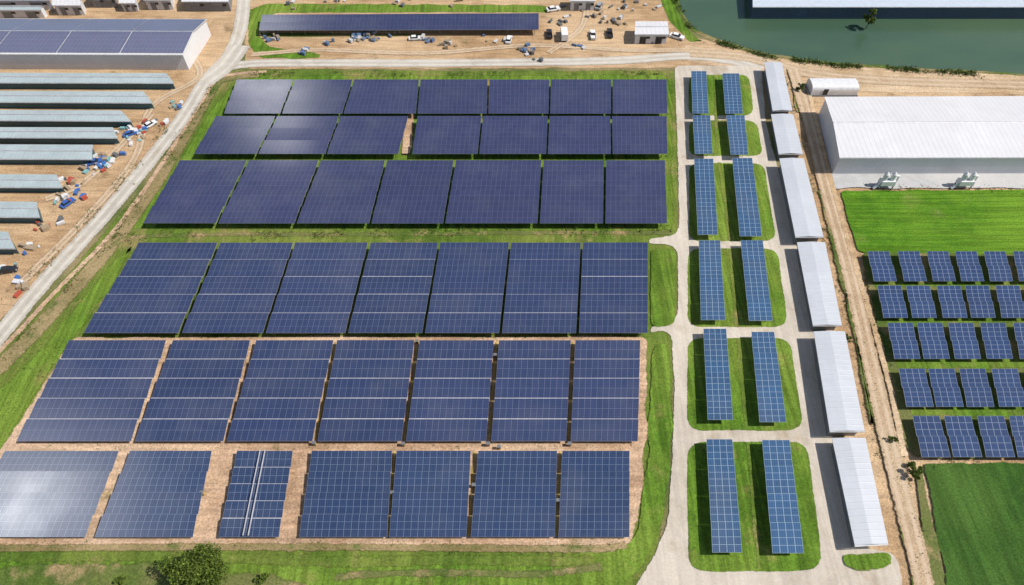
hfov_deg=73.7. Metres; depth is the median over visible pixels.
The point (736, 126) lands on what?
solar panel table
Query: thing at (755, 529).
worn path
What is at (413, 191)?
solar panel array
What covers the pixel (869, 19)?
broadleaf tree
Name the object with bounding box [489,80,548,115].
solar panel array
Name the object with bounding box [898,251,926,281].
solar panel table
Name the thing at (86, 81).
long shed
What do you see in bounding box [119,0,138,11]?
outbuilding
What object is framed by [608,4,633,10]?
pallet stack
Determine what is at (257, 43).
grass
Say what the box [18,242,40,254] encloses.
material pile
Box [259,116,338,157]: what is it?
solar panel array
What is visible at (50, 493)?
solar panel array
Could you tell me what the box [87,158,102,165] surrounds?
parked car
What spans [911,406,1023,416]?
lawn
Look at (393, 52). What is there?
dirt track
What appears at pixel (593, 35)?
pickup truck
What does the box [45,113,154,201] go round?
dirt track
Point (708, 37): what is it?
grass
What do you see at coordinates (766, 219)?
lawn
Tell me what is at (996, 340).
solar panel table
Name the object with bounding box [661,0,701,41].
grass
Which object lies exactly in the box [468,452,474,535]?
cable tray
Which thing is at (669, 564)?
service road
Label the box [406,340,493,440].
solar panel array
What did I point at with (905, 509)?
dirt track
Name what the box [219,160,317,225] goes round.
solar panel array
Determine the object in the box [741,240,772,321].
solar panel table
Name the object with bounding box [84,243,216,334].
solar panel array
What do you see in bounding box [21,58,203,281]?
dirt track
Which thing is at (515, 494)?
solar panel array
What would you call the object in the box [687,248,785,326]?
lawn
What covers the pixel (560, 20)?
pallet stack
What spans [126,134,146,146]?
material pile
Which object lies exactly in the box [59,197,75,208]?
parked car
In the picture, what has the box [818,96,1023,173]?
warehouse
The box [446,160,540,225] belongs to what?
solar panel array
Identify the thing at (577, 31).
dirt track
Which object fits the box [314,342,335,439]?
cable tray
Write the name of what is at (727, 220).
worn path
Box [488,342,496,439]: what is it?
cable tray
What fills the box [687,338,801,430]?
lawn
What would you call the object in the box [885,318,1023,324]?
lawn
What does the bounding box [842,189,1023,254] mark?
crop field
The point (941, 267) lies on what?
solar panel table
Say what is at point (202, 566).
broadleaf tree
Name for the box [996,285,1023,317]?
solar panel table
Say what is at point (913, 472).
shrub
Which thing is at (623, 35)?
dirt yard
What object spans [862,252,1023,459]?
meadow
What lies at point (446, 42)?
pallet stack
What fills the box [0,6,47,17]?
outbuilding
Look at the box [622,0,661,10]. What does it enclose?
pallet stack
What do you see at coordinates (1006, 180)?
concrete apron
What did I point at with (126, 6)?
doors and windows
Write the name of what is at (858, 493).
canopy shed
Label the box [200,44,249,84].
gravel road
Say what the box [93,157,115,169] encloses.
material pile
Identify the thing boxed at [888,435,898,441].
shrub
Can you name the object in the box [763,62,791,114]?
canopy shed
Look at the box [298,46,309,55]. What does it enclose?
pallet stack
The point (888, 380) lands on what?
dirt track
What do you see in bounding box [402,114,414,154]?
dirt path
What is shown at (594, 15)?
pallet stack
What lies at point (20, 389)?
lawn
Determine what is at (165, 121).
material pile
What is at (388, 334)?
array row weeds
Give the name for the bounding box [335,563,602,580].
dry grass
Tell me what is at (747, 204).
solar panel table
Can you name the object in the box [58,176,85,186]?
material pile
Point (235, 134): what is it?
solar panel array
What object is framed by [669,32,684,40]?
parked car
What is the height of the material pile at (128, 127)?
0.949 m
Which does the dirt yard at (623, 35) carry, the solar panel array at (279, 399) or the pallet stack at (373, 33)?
the pallet stack at (373, 33)
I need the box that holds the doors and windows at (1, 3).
[0,2,46,7]
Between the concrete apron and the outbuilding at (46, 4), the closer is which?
the concrete apron
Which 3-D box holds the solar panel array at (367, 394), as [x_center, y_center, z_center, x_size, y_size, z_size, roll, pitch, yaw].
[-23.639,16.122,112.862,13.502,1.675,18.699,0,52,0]
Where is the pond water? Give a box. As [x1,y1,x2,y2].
[679,0,1023,73]
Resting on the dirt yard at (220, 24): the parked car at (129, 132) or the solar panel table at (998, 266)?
the parked car at (129, 132)
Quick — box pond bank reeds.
[670,0,984,78]
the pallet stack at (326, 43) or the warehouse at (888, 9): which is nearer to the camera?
the pallet stack at (326, 43)
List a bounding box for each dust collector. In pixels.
[872,172,899,189]
[950,172,978,189]
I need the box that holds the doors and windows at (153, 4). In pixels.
[149,2,170,9]
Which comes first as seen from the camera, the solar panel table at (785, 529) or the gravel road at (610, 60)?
the solar panel table at (785, 529)
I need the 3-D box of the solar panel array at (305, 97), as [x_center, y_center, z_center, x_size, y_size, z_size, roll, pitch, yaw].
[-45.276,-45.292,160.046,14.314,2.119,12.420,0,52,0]
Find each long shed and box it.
[0,73,174,88]
[0,91,154,108]
[0,110,132,126]
[0,127,119,143]
[0,144,94,163]
[0,174,64,191]
[0,201,43,222]
[0,231,19,253]
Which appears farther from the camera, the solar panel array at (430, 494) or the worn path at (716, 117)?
the worn path at (716, 117)
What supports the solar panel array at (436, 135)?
on the lawn at (219, 108)
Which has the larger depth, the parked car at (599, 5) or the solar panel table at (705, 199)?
the parked car at (599, 5)
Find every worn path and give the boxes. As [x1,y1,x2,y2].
[713,75,718,155]
[718,162,731,239]
[728,249,738,326]
[736,338,748,428]
[746,443,761,569]
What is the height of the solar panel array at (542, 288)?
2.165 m
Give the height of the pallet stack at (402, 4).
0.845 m
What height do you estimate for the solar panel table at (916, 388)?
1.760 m
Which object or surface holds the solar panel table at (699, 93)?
on the ground at (126, 204)
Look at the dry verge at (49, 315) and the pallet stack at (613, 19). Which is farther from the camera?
the pallet stack at (613, 19)
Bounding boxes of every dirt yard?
[0,0,236,319]
[245,0,685,68]
[672,24,1023,584]
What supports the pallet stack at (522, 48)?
on the dirt yard at (623, 35)
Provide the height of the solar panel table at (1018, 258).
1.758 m
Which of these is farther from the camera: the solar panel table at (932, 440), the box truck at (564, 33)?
the box truck at (564, 33)
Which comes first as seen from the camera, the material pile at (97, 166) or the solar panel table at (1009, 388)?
the solar panel table at (1009, 388)
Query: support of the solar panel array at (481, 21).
on the dirt yard at (623, 35)
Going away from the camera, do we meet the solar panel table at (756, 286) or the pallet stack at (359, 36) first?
the solar panel table at (756, 286)
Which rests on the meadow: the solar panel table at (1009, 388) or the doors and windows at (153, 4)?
the solar panel table at (1009, 388)
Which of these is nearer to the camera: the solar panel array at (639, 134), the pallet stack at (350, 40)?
the solar panel array at (639, 134)
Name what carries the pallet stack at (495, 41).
on the dirt yard at (623, 35)
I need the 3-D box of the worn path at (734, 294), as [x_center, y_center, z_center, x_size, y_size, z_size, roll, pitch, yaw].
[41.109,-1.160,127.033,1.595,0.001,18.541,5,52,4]
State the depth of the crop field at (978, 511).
100.14 m
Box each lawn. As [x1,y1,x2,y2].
[0,247,131,448]
[0,344,672,584]
[132,74,673,230]
[650,248,674,326]
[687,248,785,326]
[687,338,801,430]
[687,441,820,571]
[689,75,752,114]
[689,120,761,155]
[689,163,774,240]
[843,552,890,570]
[873,280,1023,286]
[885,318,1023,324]
[896,358,1023,368]
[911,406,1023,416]
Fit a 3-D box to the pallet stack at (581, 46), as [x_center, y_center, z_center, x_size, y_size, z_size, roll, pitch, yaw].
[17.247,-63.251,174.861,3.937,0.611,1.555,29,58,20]
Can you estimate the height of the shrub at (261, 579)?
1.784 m
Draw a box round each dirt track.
[0,70,266,352]
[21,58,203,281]
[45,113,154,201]
[112,230,670,245]
[251,43,685,55]
[546,10,588,53]
[689,49,1023,89]
[787,69,934,584]
[806,88,907,455]
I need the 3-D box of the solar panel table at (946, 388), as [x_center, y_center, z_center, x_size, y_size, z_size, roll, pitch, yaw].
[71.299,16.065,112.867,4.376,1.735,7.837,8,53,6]
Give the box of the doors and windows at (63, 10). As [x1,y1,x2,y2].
[58,7,81,14]
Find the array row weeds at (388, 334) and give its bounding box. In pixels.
[4,114,668,549]
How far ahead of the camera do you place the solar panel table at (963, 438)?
106.76 m
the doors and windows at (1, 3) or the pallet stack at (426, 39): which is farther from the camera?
the doors and windows at (1, 3)
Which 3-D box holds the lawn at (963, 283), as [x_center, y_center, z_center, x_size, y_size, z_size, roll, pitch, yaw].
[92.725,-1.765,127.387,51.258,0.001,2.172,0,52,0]
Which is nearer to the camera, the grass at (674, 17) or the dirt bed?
the dirt bed
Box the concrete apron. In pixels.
[831,171,1023,188]
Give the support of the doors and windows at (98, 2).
in the outbuilding at (105, 3)
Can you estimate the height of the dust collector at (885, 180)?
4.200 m
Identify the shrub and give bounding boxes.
[113,575,126,584]
[254,572,269,584]
[796,83,804,89]
[846,334,851,341]
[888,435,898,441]
[906,461,923,479]
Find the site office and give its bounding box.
[634,21,668,43]
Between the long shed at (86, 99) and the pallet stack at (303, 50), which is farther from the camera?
the pallet stack at (303, 50)
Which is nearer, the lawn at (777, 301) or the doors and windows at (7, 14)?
the lawn at (777, 301)
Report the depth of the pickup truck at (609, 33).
177.40 m
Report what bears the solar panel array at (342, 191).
on the lawn at (219, 108)
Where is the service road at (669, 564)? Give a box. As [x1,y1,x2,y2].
[636,65,901,584]
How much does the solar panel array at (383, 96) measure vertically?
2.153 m
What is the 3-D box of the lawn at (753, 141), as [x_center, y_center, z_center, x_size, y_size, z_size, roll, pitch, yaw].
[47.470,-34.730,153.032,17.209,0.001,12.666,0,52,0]
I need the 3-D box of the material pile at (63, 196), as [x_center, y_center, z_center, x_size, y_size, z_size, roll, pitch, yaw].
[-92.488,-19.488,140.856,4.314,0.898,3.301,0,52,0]
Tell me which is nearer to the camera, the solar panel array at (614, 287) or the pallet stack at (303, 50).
the solar panel array at (614, 287)
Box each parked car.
[0,265,18,274]
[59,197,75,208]
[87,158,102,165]
[122,130,137,137]
[143,119,157,128]
[408,35,421,40]
[505,35,512,43]
[546,5,560,12]
[594,1,603,10]
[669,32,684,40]
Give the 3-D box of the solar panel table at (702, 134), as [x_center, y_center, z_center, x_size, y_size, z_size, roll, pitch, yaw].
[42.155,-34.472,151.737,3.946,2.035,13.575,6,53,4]
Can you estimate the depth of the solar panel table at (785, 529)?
100.45 m
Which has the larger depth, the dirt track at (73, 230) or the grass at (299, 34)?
the grass at (299, 34)
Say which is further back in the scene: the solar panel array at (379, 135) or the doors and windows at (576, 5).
the doors and windows at (576, 5)
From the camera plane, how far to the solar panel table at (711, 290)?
125.44 m
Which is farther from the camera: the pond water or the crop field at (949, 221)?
the pond water
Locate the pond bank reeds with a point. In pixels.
(896, 68)
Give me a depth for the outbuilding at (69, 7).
182.49 m
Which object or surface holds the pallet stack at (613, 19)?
on the dirt yard at (623, 35)
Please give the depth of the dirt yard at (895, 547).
117.33 m
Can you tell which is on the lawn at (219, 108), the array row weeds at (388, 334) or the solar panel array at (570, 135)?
the solar panel array at (570, 135)
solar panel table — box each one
[691,71,708,113]
[693,115,711,155]
[694,159,717,236]
[699,240,724,321]
[703,329,732,419]
[706,439,741,552]
[722,73,742,114]
[726,115,747,156]
[732,158,761,237]
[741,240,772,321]
[751,332,785,421]
[762,440,803,552]
[868,251,896,281]
[877,285,907,318]
[888,323,919,358]
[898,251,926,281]
[899,369,933,406]
[906,286,936,318]
[913,416,950,456]
[917,323,949,358]
[927,251,955,281]
[928,369,963,406]
[937,286,966,318]
[944,416,981,456]
[948,323,980,358]
[955,251,983,281]
[959,369,993,406]
[965,285,995,318]
[977,416,1014,456]
[980,323,1012,358]
[984,251,1012,281]
[992,369,1023,406]
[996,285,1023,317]
[1009,416,1023,456]
[1013,251,1023,281]
[1013,323,1023,358]
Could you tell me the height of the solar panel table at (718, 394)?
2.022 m
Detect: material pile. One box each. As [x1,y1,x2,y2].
[11,275,29,298]
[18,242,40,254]
[33,215,65,231]
[53,192,71,204]
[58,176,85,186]
[63,184,87,200]
[78,162,106,174]
[93,151,106,157]
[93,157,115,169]
[100,151,126,161]
[114,124,133,136]
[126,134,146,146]
[133,124,147,135]
[142,118,168,125]
[169,100,183,110]
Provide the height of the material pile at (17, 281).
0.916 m
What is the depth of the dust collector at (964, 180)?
141.48 m
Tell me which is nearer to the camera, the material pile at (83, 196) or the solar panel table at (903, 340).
the solar panel table at (903, 340)
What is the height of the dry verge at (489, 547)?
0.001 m
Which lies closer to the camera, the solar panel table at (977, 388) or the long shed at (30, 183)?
the solar panel table at (977, 388)
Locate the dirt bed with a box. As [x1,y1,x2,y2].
[0,335,647,545]
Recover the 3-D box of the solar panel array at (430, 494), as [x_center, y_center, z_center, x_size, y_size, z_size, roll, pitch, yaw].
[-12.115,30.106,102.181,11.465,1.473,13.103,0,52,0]
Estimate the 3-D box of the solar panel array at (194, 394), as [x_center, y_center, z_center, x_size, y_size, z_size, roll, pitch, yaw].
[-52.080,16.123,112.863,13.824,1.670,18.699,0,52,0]
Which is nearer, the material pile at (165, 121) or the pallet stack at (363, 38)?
the material pile at (165, 121)
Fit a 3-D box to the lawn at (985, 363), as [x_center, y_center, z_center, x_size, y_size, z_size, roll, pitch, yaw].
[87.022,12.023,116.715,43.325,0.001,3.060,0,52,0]
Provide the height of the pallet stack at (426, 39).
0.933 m
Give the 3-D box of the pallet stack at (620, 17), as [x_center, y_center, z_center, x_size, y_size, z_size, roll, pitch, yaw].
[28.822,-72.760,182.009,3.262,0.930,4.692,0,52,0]
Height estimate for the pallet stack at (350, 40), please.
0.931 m
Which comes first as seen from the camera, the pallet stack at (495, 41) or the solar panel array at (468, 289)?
the solar panel array at (468, 289)
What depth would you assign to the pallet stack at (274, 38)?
176.54 m
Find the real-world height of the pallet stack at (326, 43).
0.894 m
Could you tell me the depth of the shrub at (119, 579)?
94.42 m
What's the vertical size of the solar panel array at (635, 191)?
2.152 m
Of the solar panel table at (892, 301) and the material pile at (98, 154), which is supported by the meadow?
the solar panel table at (892, 301)
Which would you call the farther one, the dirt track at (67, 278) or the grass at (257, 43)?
the grass at (257, 43)
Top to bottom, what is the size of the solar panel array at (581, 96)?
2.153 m
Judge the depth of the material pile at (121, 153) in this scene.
148.83 m
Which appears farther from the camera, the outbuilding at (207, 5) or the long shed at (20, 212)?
the outbuilding at (207, 5)
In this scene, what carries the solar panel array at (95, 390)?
on the dirt bed
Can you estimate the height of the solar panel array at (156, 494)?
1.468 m
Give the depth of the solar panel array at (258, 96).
159.26 m
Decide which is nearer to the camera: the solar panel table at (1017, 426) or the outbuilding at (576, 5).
the solar panel table at (1017, 426)
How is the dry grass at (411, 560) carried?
on the dry verge at (489, 547)
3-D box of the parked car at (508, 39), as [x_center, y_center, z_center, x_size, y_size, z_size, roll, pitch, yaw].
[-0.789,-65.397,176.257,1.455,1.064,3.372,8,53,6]
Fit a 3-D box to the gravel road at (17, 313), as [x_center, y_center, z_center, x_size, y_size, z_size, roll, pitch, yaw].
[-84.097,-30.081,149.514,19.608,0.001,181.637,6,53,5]
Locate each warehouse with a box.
[0,19,210,69]
[749,0,1023,18]
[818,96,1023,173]
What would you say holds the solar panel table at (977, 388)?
on the meadow
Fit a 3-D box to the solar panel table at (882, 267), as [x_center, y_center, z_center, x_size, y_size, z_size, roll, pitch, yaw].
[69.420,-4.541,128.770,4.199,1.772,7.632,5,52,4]
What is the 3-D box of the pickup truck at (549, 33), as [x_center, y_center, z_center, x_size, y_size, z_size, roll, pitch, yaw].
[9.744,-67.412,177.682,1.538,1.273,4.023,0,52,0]
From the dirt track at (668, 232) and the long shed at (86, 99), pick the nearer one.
the dirt track at (668, 232)
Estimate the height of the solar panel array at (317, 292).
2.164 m
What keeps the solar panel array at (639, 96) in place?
on the lawn at (219, 108)
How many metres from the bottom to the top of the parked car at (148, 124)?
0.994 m
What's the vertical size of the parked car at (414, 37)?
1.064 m
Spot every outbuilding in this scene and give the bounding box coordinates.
[0,0,54,9]
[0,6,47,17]
[52,0,85,14]
[91,0,117,7]
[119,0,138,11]
[143,0,174,9]
[181,0,231,10]
[570,0,595,10]
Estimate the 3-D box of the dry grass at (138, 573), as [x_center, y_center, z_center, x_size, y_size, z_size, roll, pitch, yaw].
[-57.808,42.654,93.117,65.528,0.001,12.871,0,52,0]
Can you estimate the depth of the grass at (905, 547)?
98.32 m
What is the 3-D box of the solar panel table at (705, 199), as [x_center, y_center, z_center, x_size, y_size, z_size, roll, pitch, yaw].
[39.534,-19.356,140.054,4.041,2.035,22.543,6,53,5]
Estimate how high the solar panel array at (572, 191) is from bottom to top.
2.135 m
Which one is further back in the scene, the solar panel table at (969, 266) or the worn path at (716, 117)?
the worn path at (716, 117)
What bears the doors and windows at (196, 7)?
in the outbuilding at (207, 5)
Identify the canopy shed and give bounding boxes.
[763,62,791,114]
[771,114,802,159]
[778,158,823,243]
[796,242,841,329]
[812,331,864,435]
[831,437,887,546]
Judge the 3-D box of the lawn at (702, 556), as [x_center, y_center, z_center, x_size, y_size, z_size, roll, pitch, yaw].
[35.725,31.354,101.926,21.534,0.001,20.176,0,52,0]
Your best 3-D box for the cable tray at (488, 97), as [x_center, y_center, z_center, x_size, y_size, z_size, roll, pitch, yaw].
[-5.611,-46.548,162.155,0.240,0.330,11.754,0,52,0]
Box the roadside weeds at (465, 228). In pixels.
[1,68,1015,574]
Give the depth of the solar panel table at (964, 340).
117.69 m
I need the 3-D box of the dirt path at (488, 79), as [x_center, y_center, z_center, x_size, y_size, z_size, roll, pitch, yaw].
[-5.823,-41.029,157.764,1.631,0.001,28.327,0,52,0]
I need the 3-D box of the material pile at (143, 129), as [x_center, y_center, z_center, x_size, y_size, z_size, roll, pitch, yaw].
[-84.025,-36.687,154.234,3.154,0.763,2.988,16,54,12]
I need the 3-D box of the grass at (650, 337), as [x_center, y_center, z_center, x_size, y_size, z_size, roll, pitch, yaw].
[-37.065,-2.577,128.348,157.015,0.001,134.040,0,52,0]
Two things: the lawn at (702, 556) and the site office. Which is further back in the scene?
the site office
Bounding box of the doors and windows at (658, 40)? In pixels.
[639,36,665,43]
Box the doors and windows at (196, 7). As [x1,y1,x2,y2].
[191,4,225,10]
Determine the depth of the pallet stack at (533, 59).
172.22 m
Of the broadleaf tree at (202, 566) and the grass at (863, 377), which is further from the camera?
the grass at (863, 377)
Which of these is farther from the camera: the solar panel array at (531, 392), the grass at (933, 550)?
the solar panel array at (531, 392)
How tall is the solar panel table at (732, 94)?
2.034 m
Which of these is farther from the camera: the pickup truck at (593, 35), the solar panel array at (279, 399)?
the pickup truck at (593, 35)
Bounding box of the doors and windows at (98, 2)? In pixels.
[95,0,114,7]
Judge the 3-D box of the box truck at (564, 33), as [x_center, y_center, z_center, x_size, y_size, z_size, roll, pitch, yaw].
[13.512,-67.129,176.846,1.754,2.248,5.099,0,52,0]
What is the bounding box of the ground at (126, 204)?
[0,4,844,555]
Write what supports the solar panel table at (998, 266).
on the meadow
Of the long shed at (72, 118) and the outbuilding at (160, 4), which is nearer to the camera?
the long shed at (72, 118)
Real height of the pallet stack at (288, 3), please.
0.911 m
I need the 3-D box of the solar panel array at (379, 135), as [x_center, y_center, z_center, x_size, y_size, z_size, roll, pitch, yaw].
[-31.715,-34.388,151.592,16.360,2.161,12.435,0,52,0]
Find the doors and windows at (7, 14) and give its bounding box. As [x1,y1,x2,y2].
[0,11,39,17]
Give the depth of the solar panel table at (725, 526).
100.54 m
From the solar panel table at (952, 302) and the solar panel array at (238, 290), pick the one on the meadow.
the solar panel table at (952, 302)
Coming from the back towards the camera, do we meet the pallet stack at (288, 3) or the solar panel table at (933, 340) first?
the pallet stack at (288, 3)
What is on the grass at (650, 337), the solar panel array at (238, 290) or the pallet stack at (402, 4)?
the solar panel array at (238, 290)
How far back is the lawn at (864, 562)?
96.56 m
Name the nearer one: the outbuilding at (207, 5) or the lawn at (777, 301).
the lawn at (777, 301)
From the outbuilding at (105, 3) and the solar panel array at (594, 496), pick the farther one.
the outbuilding at (105, 3)
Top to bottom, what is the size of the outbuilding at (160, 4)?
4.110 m
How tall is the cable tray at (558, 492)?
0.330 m
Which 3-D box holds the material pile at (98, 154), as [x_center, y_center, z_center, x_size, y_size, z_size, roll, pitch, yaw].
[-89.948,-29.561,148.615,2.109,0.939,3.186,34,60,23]
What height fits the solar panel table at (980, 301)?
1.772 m
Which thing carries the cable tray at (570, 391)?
on the dirt bed
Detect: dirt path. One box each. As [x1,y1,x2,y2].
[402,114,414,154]
[483,78,489,155]
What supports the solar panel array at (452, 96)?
on the lawn at (219, 108)
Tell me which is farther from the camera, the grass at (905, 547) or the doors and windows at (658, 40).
the doors and windows at (658, 40)
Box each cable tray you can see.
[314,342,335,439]
[387,452,394,535]
[404,344,417,439]
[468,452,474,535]
[487,83,488,111]
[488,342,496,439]
[555,452,560,535]
[568,342,573,439]
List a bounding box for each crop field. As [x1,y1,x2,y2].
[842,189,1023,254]
[924,461,1023,584]
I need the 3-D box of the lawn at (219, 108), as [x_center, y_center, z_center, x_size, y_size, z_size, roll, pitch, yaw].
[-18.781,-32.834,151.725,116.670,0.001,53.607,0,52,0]
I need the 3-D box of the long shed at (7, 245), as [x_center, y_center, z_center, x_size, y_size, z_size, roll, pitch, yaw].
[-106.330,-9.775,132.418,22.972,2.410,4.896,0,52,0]
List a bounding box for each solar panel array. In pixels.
[0,451,118,536]
[17,340,165,440]
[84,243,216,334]
[95,451,211,536]
[135,340,249,440]
[144,160,246,225]
[182,243,292,334]
[195,116,274,156]
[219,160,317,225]
[219,450,292,536]
[224,79,292,115]
[227,340,332,440]
[259,13,538,34]
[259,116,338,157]
[266,242,367,334]
[282,80,351,115]
[297,160,384,225]
[299,451,391,536]
[318,340,413,440]
[327,116,407,157]
[344,79,418,115]
[348,243,437,334]
[372,160,453,225]
[389,451,470,536]
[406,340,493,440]
[412,116,480,156]
[418,79,486,117]
[425,242,508,334]
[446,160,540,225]
[471,451,556,536]
[479,116,547,157]
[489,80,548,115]
[491,340,570,440]
[502,243,580,334]
[540,160,603,225]
[548,116,610,157]
[550,79,610,115]
[558,451,629,536]
[571,340,639,440]
[579,242,647,334]
[605,160,666,225]
[612,116,666,157]
[613,79,666,115]
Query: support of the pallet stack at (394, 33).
on the dirt yard at (623, 35)
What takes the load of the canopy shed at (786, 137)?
on the ground at (126, 204)
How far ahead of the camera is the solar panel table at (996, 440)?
106.78 m
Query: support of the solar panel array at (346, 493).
on the dirt bed
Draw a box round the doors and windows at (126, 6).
[124,5,136,11]
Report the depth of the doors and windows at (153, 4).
184.79 m
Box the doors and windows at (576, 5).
[574,3,593,10]
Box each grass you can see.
[0,69,678,584]
[0,550,594,567]
[0,562,304,584]
[248,3,546,58]
[261,32,425,36]
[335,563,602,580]
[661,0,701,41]
[676,0,1023,74]
[818,190,874,423]
[900,526,913,584]
[916,468,945,584]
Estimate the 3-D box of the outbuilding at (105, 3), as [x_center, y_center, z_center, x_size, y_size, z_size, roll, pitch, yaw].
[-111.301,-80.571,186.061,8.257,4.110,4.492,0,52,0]
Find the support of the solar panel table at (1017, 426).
on the meadow
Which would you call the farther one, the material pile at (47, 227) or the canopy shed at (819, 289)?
the material pile at (47, 227)
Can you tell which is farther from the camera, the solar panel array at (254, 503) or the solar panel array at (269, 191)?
the solar panel array at (269, 191)
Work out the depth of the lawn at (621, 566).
96.50 m
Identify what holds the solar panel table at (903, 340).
on the meadow
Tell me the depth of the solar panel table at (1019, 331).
118.53 m
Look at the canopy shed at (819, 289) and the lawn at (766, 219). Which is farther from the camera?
the lawn at (766, 219)
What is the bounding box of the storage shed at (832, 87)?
[805,78,858,96]
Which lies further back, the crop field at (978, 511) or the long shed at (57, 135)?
the long shed at (57, 135)
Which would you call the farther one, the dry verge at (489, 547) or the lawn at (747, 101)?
the lawn at (747, 101)
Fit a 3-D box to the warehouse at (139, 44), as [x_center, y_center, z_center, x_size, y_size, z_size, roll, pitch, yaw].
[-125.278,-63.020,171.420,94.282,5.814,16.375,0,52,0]
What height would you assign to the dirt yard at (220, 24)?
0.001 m
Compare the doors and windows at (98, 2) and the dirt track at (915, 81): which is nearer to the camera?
the dirt track at (915, 81)
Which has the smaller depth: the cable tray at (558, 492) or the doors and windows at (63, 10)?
the cable tray at (558, 492)
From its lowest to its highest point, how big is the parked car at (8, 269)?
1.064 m
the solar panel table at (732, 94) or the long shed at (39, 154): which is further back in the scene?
the solar panel table at (732, 94)
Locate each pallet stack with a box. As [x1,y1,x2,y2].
[263,32,280,42]
[286,0,295,9]
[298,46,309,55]
[323,38,334,45]
[347,35,361,42]
[351,30,371,38]
[352,32,375,40]
[363,30,377,40]
[387,30,396,37]
[391,0,410,7]
[420,33,434,43]
[439,39,456,49]
[482,34,506,43]
[518,42,535,53]
[525,50,543,62]
[549,15,569,25]
[569,10,603,17]
[572,43,585,49]
[595,13,615,23]
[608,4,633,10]
[614,15,625,25]
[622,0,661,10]
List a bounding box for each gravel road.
[0,0,250,347]
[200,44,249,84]
[234,52,763,68]
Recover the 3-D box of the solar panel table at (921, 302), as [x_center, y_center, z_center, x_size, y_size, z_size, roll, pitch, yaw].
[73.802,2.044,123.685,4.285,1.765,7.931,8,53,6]
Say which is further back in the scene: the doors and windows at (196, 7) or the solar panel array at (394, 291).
the doors and windows at (196, 7)
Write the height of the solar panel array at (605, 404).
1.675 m
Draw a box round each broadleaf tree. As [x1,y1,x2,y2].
[157,542,228,584]
[863,8,876,28]
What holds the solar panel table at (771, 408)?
on the lawn at (697, 417)
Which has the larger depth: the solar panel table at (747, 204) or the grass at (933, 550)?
the solar panel table at (747, 204)
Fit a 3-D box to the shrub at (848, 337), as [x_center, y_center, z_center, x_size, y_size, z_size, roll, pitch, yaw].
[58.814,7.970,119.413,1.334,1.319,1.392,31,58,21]
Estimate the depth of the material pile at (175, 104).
159.58 m
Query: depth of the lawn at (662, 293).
126.83 m
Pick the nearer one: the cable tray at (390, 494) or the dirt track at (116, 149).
the cable tray at (390, 494)
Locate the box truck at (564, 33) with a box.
[560,27,567,41]
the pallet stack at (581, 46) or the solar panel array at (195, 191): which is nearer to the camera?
the solar panel array at (195, 191)
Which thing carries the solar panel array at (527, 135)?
on the lawn at (219, 108)
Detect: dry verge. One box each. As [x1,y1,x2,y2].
[0,69,258,373]
[0,541,626,552]
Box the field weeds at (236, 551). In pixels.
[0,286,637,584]
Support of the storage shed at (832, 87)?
on the dirt yard at (895, 547)
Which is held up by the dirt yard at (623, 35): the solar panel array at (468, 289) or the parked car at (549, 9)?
the parked car at (549, 9)
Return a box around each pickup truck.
[546,29,552,38]
[590,30,596,39]
[606,28,612,37]
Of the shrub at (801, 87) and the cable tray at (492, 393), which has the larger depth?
the shrub at (801, 87)
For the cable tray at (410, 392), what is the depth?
113.16 m
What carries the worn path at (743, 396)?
on the lawn at (697, 417)

